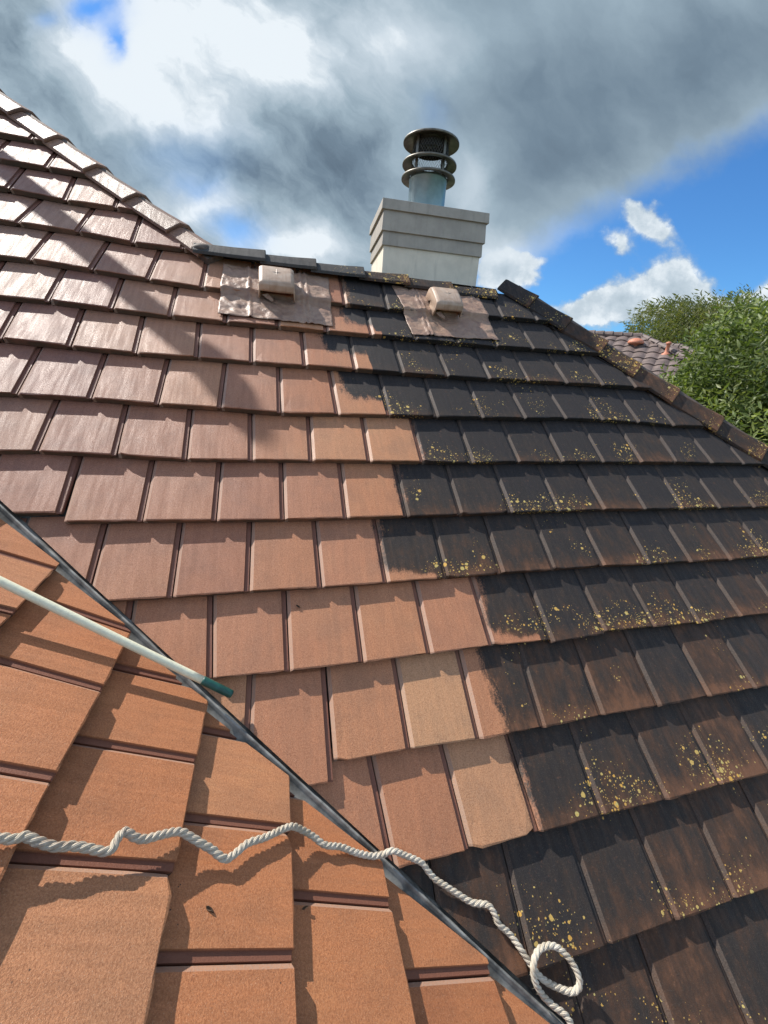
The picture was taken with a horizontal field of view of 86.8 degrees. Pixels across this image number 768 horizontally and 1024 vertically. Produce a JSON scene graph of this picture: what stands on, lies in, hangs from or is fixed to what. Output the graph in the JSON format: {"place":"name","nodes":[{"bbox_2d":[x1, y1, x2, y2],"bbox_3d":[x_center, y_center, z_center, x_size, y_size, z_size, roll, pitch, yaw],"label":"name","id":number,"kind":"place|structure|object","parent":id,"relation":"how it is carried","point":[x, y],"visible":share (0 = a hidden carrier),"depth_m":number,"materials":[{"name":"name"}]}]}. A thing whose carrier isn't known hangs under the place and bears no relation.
{"place":"outdoors","nodes":[
{"label":"outdoors","id":0,"kind":"place"},
{"bbox_2d":[0,0,767,338],"label":"sky","id":1,"kind":"structure","parent":0,"point":[615,152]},
{"bbox_3d":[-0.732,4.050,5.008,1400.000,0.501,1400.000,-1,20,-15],"label":"ground","id":2,"kind":"structure","parent":0,"visible":0},
{"bbox_2d":[0,89,767,1023],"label":"tiled house","id":3,"kind":"structure","parent":2,"relation":"on","point":[506,551],"depth_m":1.77,"materials":[{"name":"tile"}]},
{"bbox_2d":[0,576,233,697],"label":"wash pole","id":4,"kind":"object","parent":3,"relation":"on","point":[86,623],"visible":1,"depth_m":1.39,"materials":[{"name":"white metal"}]},
{"bbox_2d":[206,906,213,912],"bbox_3d":[-0.424,0.968,0.990,0.023,0.009,0.013,33,9,-23],"label":"dry leaf","id":5,"kind":"object","parent":3,"relation":"on","point":[209,908],"visible":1,"depth_m":0.99,"materials":[{"name":"brown plant"}]},
{"bbox_2d":[0,821,583,1023],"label":"rope","id":6,"kind":"object","parent":3,"relation":"on","point":[36,840],"visible":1,"depth_m":1.28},
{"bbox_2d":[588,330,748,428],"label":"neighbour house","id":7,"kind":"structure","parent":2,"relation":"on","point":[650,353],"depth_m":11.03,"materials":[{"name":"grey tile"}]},
{"bbox_2d":[618,284,765,362],"bbox_3d":[10.467,-3.345,14.815,4.565,8.689,5.782,-1,20,-15],"label":"bushy tree","id":8,"kind":"object","parent":2,"relation":"on","point":[671,327],"visible":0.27,"depth_m":13.34,"materials":[{"name":"green plant"}]},
{"bbox_2d":[657,284,767,445],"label":"laurel tree","id":9,"kind":"object","parent":2,"relation":"on","point":[717,377],"visible":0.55,"depth_m":4.21,"materials":[{"name":"green plant"}]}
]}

